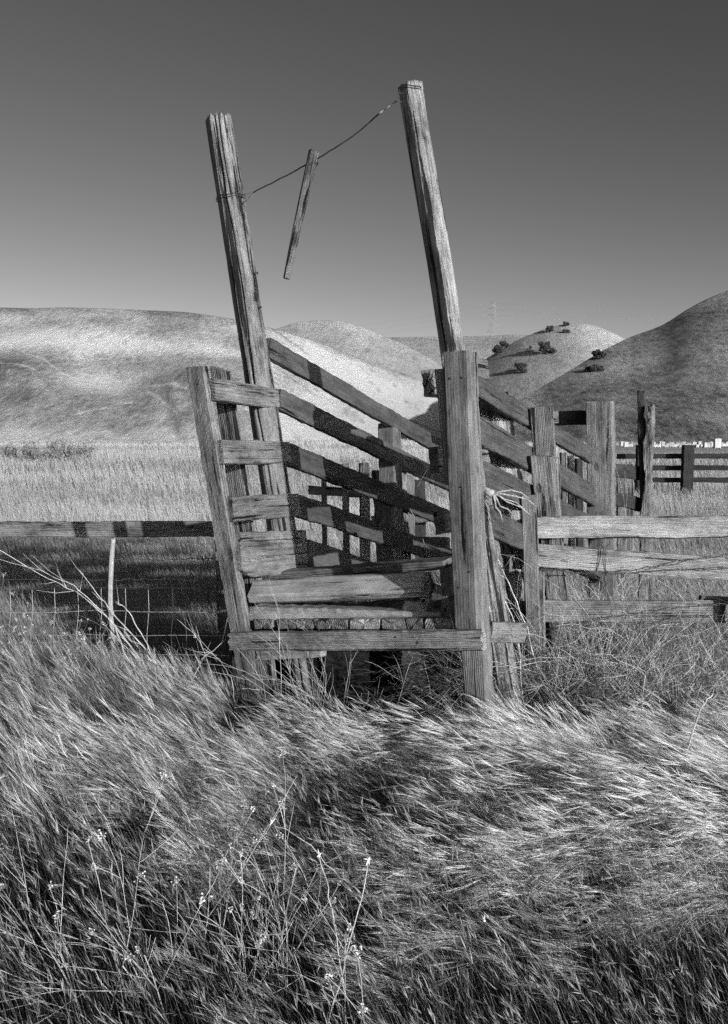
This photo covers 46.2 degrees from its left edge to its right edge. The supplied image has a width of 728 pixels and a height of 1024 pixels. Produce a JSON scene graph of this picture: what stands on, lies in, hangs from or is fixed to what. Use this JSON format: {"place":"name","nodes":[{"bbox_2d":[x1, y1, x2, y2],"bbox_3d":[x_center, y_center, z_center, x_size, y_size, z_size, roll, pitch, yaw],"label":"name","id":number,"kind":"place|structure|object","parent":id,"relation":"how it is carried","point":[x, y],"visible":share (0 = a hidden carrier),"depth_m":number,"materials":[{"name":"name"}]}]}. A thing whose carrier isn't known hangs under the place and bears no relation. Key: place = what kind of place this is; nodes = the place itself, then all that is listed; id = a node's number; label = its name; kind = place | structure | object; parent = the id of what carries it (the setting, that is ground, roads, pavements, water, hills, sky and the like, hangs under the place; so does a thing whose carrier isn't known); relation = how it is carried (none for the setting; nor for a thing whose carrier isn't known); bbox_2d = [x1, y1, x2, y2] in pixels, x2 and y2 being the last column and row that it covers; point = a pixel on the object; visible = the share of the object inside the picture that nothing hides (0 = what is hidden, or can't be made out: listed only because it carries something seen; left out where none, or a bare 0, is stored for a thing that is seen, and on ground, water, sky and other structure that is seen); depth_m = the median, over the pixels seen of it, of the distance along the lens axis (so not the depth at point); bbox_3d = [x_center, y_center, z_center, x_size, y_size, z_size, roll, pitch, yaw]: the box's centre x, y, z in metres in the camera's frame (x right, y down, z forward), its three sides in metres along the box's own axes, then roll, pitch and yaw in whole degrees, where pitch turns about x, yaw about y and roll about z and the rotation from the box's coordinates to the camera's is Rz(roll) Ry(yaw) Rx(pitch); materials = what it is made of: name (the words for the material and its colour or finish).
{"place":"outdoors","nodes":[
{"label":"outdoors","id":0,"kind":"place"},
{"bbox_2d":[0,307,440,441],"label":"hill","id":1,"kind":"structure","parent":0,"point":[97,374],"depth_m":270.47,"materials":[{"name":"grey plant"}]},
{"bbox_2d":[276,320,442,379],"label":"round hill","id":2,"kind":"structure","parent":0,"point":[361,342],"depth_m":723.51,"materials":[{"name":"grey plant"}]},
{"bbox_2d":[0,541,727,729],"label":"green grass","id":3,"kind":"structure","parent":0,"point":[90,568],"depth_m":9.32,"materials":[{"name":"plant"}]},
{"bbox_2d":[0,439,727,1023],"bbox_3d":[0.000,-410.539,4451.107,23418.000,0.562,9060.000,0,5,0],"label":"ground","id":4,"kind":"structure","parent":0,"point":[618,451],"depth_m":15.42,"materials":[{"name":"grey plant"}]},
{"bbox_2d":[0,442,20,460],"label":"field shrub","id":5,"kind":"object","parent":4,"relation":"on","point":[8,450],"visible":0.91,"depth_m":61.72,"materials":[{"name":"grey plant"}]},
{"bbox_2d":[17,440,41,460],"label":"field shrub","id":6,"kind":"object","parent":4,"relation":"on","point":[29,452],"visible":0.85,"depth_m":59.66,"materials":[{"name":"grey plant"}]},
{"bbox_2d":[0,825,74,1021],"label":"flowering weed","id":7,"kind":"object","parent":4,"relation":"on","point":[25,926],"visible":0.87,"depth_m":2.14,"materials":[{"name":"white plant"}]},
{"bbox_2d":[33,445,63,462],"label":"field shrub","id":8,"kind":"object","parent":4,"relation":"on","point":[43,455],"visible":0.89,"depth_m":57.73,"materials":[{"name":"grey plant"}]},
{"bbox_2d":[0,627,112,721],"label":"flowering weed","id":9,"kind":"object","parent":4,"relation":"on","point":[59,674],"visible":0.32,"depth_m":4.20,"materials":[{"name":"white plant"}]},
{"bbox_2d":[40,437,72,459],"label":"field shrub","id":10,"kind":"object","parent":4,"relation":"on","point":[55,448],"visible":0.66,"depth_m":60.86,"materials":[{"name":"grey plant"}]},
{"bbox_2d":[0,550,147,670],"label":"dry cane","id":11,"kind":"object","parent":4,"relation":"on","point":[69,591],"visible":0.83,"depth_m":5.23,"materials":[{"name":"grey plant"}]},
{"bbox_2d":[63,435,100,461],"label":"field shrub","id":12,"kind":"object","parent":4,"relation":"on","point":[82,450],"visible":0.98,"depth_m":59.85,"materials":[{"name":"grey plant"}]},
{"bbox_2d":[0,769,177,1022],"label":"flowering weed","id":13,"kind":"object","parent":4,"relation":"on","point":[96,867],"visible":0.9,"depth_m":2.10,"materials":[{"name":"white plant"}]},
{"bbox_2d":[0,573,223,722],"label":"flowering weed","id":14,"kind":"object","parent":4,"relation":"on","point":[86,661],"visible":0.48,"depth_m":4.62,"materials":[{"name":"white plant"}]},
{"bbox_2d":[1,836,227,1023],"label":"flowering weed","id":15,"kind":"object","parent":4,"relation":"on","point":[137,951],"visible":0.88,"depth_m":1.95,"materials":[{"name":"white plant"}]},
{"bbox_2d":[0,521,231,673],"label":"rail fence","id":16,"kind":"object","parent":4,"relation":"on","point":[118,529],"visible":0.56,"depth_m":6.98,"materials":[{"name":"grey wood"}]},
{"bbox_2d":[100,596,131,672],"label":"dry cane","id":17,"kind":"object","parent":4,"relation":"on","point":[119,639],"visible":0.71,"depth_m":5.00,"materials":[{"name":"grey plant"}]},
{"bbox_2d":[116,583,161,672],"bbox_3d":[-1.361,0.681,5.054,0.374,0.524,0.096,3,6,29],"label":"dry cane","id":18,"kind":"object","parent":4,"relation":"on","point":[138,629],"visible":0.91,"depth_m":5.07,"materials":[{"name":"grey plant"}]},
{"bbox_2d":[44,776,296,1023],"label":"flowering weed","id":19,"kind":"object","parent":4,"relation":"on","point":[237,828],"visible":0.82,"depth_m":2.26,"materials":[{"name":"white plant"}]},
{"bbox_2d":[177,611,223,703],"bbox_3d":[-0.914,0.818,4.838,0.398,0.473,0.052,4,7,40],"label":"dry cane","id":20,"kind":"object","parent":4,"relation":"on","point":[200,644],"visible":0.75,"depth_m":4.86,"materials":[{"name":"grey plant"}]},
{"bbox_2d":[182,624,240,726],"bbox_3d":[-0.805,0.875,4.648,0.418,0.509,0.104,3,6,31],"label":"dry cane","id":21,"kind":"object","parent":4,"relation":"on","point":[223,666],"visible":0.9,"depth_m":4.66,"materials":[{"name":"grey plant"}]},
{"bbox_2d":[191,618,234,681],"bbox_3d":[-0.877,0.820,4.903,0.290,0.460,0.096,1,5,14],"label":"dry cane","id":22,"kind":"object","parent":4,"relation":"on","point":[212,651],"visible":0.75,"depth_m":4.90,"materials":[{"name":"grey plant"}]},
{"bbox_2d":[162,849,296,1022],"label":"flowering weed","id":23,"kind":"object","parent":4,"relation":"on","point":[242,930],"visible":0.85,"depth_m":2.04,"materials":[{"name":"white plant"}]},
{"bbox_2d":[193,751,341,1023],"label":"flowering weed","id":24,"kind":"object","parent":4,"relation":"on","point":[286,958],"visible":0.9,"depth_m":2.16,"materials":[{"name":"white plant"}]},
{"bbox_2d":[212,828,353,1006],"bbox_3d":[-0.290,1.085,2.232,0.357,0.551,0.473,-4,7,-38],"label":"flowering weed","id":25,"kind":"object","parent":4,"relation":"on","point":[294,865],"visible":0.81,"depth_m":2.24,"materials":[{"name":"white plant"}]},
{"bbox_2d":[255,889,368,1023],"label":"flowering weed","id":26,"kind":"object","parent":4,"relation":"on","point":[327,975],"visible":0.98,"depth_m":1.91,"materials":[{"name":"white plant"}]},
{"bbox_2d":[210,580,450,739],"bbox_3d":[-0.196,0.857,4.421,1.258,1.103,0.803,0,5,0],"label":"dry bush","id":27,"kind":"object","parent":4,"relation":"on","point":[298,697],"visible":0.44,"depth_m":4.41,"materials":[{"name":"grey plant"}]},
{"bbox_2d":[317,850,353,1023],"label":"grass stem","id":28,"kind":"object","parent":4,"relation":"on","point":[319,854],"visible":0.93,"depth_m":2.02,"materials":[{"name":"white plant"}]},
{"bbox_2d":[269,818,403,949],"bbox_3d":[-0.081,1.000,2.308,0.427,0.267,0.022,3,6,28],"label":"grass stem","id":29,"kind":"object","parent":4,"relation":"on","point":[348,888],"visible":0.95,"depth_m":2.29,"materials":[{"name":"white plant"}]},
{"bbox_2d":[327,857,369,1023],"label":"grass stem","id":30,"kind":"object","parent":4,"relation":"on","point":[367,863],"visible":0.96,"depth_m":1.93,"materials":[{"name":"white plant"}]},
{"bbox_2d":[0,437,724,461],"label":"distant grass","id":31,"kind":"structure","parent":4,"relation":"on","point":[122,445],"depth_m":93.20,"materials":[{"name":"grey plant"}]},
{"bbox_2d":[0,626,727,1023],"bbox_3d":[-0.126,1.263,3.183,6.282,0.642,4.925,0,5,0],"label":"undergrowth","id":32,"kind":"object","parent":4,"relation":"on","point":[78,949],"visible":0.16,"depth_m":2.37,"materials":[{"name":"black plant"}]},
{"bbox_2d":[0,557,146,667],"bbox_3d":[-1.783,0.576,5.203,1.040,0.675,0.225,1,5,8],"label":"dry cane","id":33,"kind":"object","parent":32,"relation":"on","point":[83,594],"visible":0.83,"depth_m":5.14,"materials":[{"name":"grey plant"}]},
{"bbox_2d":[108,537,116,658],"bbox_3d":[-1.579,0.543,5.348,0.054,0.784,0.032,1,6,0],"label":"fence stake","id":34,"kind":"object","parent":32,"relation":"on","point":[110,574],"visible":0.84,"depth_m":5.33,"materials":[{"name":"grey wood"}]},
{"bbox_2d":[67,554,168,683],"bbox_3d":[-1.443,0.662,5.083,0.713,0.810,0.136,3,6,26],"label":"dry cane","id":35,"kind":"object","parent":32,"relation":"on","point":[109,609],"visible":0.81,"depth_m":5.12,"materials":[{"name":"grey plant"}]},
{"bbox_2d":[186,79,603,745],"bbox_3d":[0.473,-0.436,5.666,2.035,3.948,3.069,3,6,32],"label":"loading chute","id":36,"kind":"object","parent":4,"relation":"on","point":[474,449],"visible":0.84,"depth_m":5.00,"materials":[{"name":"grey wood"}]},
{"bbox_2d":[0,557,229,670],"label":"wire fence","id":37,"kind":"object","parent":36,"relation":"attached to","point":[134,579],"visible":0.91,"depth_m":5.35,"materials":[{"name":"metal"}]},
{"bbox_2d":[216,84,423,201],"bbox_3d":[-0.286,-2.009,4.747,1.416,0.402,0.178,4,6,34],"label":"hanging wire","id":38,"kind":"object","parent":36,"relation":"hanging from","point":[373,118],"visible":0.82,"depth_m":4.67,"materials":[{"name":"metal"}]},
{"bbox_2d":[283,148,318,279],"bbox_3d":[-0.357,-1.665,4.776,0.060,0.720,0.066,13,5,-1],"label":"hanging stick","id":39,"kind":"object","parent":38,"relation":"hanging from","point":[310,168],"visible":1,"depth_m":4.75,"materials":[{"name":"grey wood"}]},
{"bbox_2d":[249,604,443,620],"bbox_3d":[-0.104,0.550,4.616,1.215,0.086,0.125,-3,3,30],"label":"plank","id":40,"kind":"object","parent":36,"relation":"on","point":[289,611],"visible":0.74,"depth_m":4.61,"materials":[{"name":"grey wood"}]},
{"bbox_2d":[248,572,434,603],"bbox_3d":[-0.148,0.427,4.658,1.124,0.143,0.148,-5,17,30],"label":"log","id":41,"kind":"object","parent":40,"relation":"on","point":[387,586],"visible":0.99,"depth_m":4.59,"materials":[{"name":"grey wood"}]},
{"bbox_2d":[403,598,432,610],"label":"wood block","id":42,"kind":"structure","parent":40,"relation":"on","point":[418,604],"depth_m":4.37,"materials":[{"name":"wood"}]},
{"bbox_2d":[484,486,535,521],"bbox_3d":[0.754,-0.042,4.452,0.300,0.192,0.058,0,5,0],"label":"rope","id":43,"kind":"object","parent":36,"relation":"attached to","point":[489,492],"visible":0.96,"depth_m":4.43,"materials":[{"name":"white fabric"}]},
{"bbox_2d":[308,452,582,571],"bbox_3d":[0.332,0.133,8.249,3.184,1.440,1.569,4,7,35],"label":"pen fence","id":44,"kind":"object","parent":4,"relation":"on","point":[324,490],"visible":0.39,"depth_m":8.80,"materials":[{"name":"grey wood"}]},
{"bbox_2d":[392,672,543,737],"bbox_3d":[0.410,1.184,3.958,0.777,0.833,0.526,2,6,18],"label":"flowering weed","id":45,"kind":"object","parent":4,"relation":"on","point":[523,701],"visible":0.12,"depth_m":3.99,"materials":[{"name":"white plant"}]},
{"bbox_2d":[498,549,523,700],"bbox_3d":[0.755,0.623,4.697,0.259,0.840,0.055,0,5,0],"label":"dry cane","id":46,"kind":"object","parent":4,"relation":"on","point":[518,650],"visible":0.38,"depth_m":4.69,"materials":[{"name":"grey plant"}]},
{"bbox_2d":[480,914,544,1023],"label":"grass stem","id":47,"kind":"object","parent":4,"relation":"on","point":[484,920],"visible":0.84,"depth_m":2.19,"materials":[{"name":"white plant"}]},
{"bbox_2d":[497,555,541,682],"bbox_3d":[0.823,0.589,4.720,0.183,0.764,0.333,5,7,44],"label":"dry cane","id":48,"kind":"object","parent":4,"relation":"on","point":[505,577],"visible":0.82,"depth_m":4.75,"materials":[{"name":"grey plant"}]},
{"bbox_2d":[316,566,727,758],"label":"dry bush","id":49,"kind":"object","parent":4,"relation":"on","point":[538,689],"visible":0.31,"depth_m":4.67,"materials":[{"name":"grey plant"}]},
{"bbox_2d":[351,546,727,742],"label":"dry bush","id":50,"kind":"object","parent":4,"relation":"on","point":[572,670],"visible":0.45,"depth_m":4.68,"materials":[{"name":"grey plant"}]},
{"bbox_2d":[365,461,727,718],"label":"brush pile","id":51,"kind":"object","parent":4,"relation":"on","point":[602,628],"visible":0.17,"depth_m":5.78,"materials":[{"name":"grey plant"}]},
{"bbox_2d":[390,553,727,755],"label":"dry bush","id":52,"kind":"object","parent":4,"relation":"on","point":[636,669],"visible":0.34,"depth_m":4.50,"materials":[{"name":"grey plant"}]},
{"bbox_2d":[514,390,654,600],"bbox_3d":[1.976,-0.077,6.997,2.319,1.856,0.967,-5,7,-45],"label":"corral fence","id":53,"kind":"object","parent":4,"relation":"on","point":[597,418],"visible":0.66,"depth_m":6.33,"materials":[{"name":"grey wood"}]},
{"bbox_2d":[521,494,727,721],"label":"board fence","id":54,"kind":"object","parent":4,"relation":"on","point":[536,553],"visible":0.81,"depth_m":5.06,"materials":[{"name":"grey wood"}]},
{"bbox_2d":[538,546,727,630],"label":"barbed wire","id":55,"kind":"object","parent":54,"relation":"attached to","point":[598,573],"visible":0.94,"depth_m":5.00,"materials":[{"name":"metal"}]},
{"bbox_2d":[616,445,727,500],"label":"field fence","id":56,"kind":"object","parent":4,"relation":"on","point":[687,456],"visible":0.59,"depth_m":25.93,"materials":[{"name":"black wood"}]},
{"bbox_2d":[680,692,718,770],"bbox_3d":[1.365,0.990,3.566,0.255,0.465,0.036,-2,6,-22],"label":"dry cane","id":57,"kind":"object","parent":4,"relation":"on","point":[694,725],"visible":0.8,"depth_m":3.58,"materials":[{"name":"grey plant"}]},
{"bbox_2d":[713,439,720,447],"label":"beehive","id":58,"kind":"object","parent":4,"relation":"on","point":[716,443],"visible":0.98,"depth_m":113.47,"materials":[{"name":"white"}]},
{"bbox_2d":[0,0,727,338],"label":"sky","id":59,"kind":"structure","parent":0,"point":[580,147],"materials":[{"name":"grey"}]},
{"bbox_2d":[387,335,527,366],"bbox_3d":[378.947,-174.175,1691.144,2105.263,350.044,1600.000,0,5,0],"label":"ridge","id":60,"kind":"structure","parent":0,"point":[429,347],"depth_m":1537.75,"materials":[{"name":"grey plant"}]},
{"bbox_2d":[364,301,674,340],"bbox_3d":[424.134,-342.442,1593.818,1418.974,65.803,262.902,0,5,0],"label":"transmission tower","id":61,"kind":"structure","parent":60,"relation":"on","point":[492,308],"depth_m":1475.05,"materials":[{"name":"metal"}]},
{"bbox_2d":[486,323,624,400],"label":"oak hill","id":62,"kind":"structure","parent":0,"point":[578,344],"depth_m":547.77,"materials":[{"name":"grey plant"}]},
{"bbox_2d":[492,344,502,354],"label":"oak tree","id":63,"kind":"object","parent":62,"relation":"on","point":[498,349],"visible":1,"depth_m":582.05,"materials":[{"name":"grey plant"}]},
{"bbox_2d":[499,340,509,348],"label":"oak tree","id":64,"kind":"object","parent":62,"relation":"on","point":[504,344],"visible":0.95,"depth_m":586.36,"materials":[{"name":"grey plant"}]},
{"bbox_2d":[514,362,526,373],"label":"oak tree","id":65,"kind":"object","parent":62,"relation":"on","point":[520,366],"visible":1,"depth_m":522.62,"materials":[{"name":"grey plant"}]},
{"bbox_2d":[538,341,556,354],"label":"oak tree","id":66,"kind":"object","parent":62,"relation":"on","point":[545,347],"visible":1,"depth_m":541.87,"materials":[{"name":"grey plant"}]},
{"bbox_2d":[546,325,553,332],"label":"oak tree","id":67,"kind":"object","parent":62,"relation":"on","point":[549,328],"visible":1,"depth_m":579.74,"materials":[{"name":"grey plant"}]},
{"bbox_2d":[515,291,727,444],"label":"hill","id":68,"kind":"structure","parent":0,"point":[675,369],"depth_m":199.42,"materials":[{"name":"grey plant"}]},
{"bbox_2d":[584,364,604,371],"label":"shrub","id":69,"kind":"object","parent":68,"relation":"on","point":[594,368],"visible":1,"depth_m":217.62,"materials":[{"name":"grey plant"}]},
{"bbox_2d":[591,349,606,358],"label":"oak tree","id":70,"kind":"object","parent":68,"relation":"on","point":[598,353],"visible":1,"depth_m":229.45,"materials":[{"name":"grey plant"}]}
]}

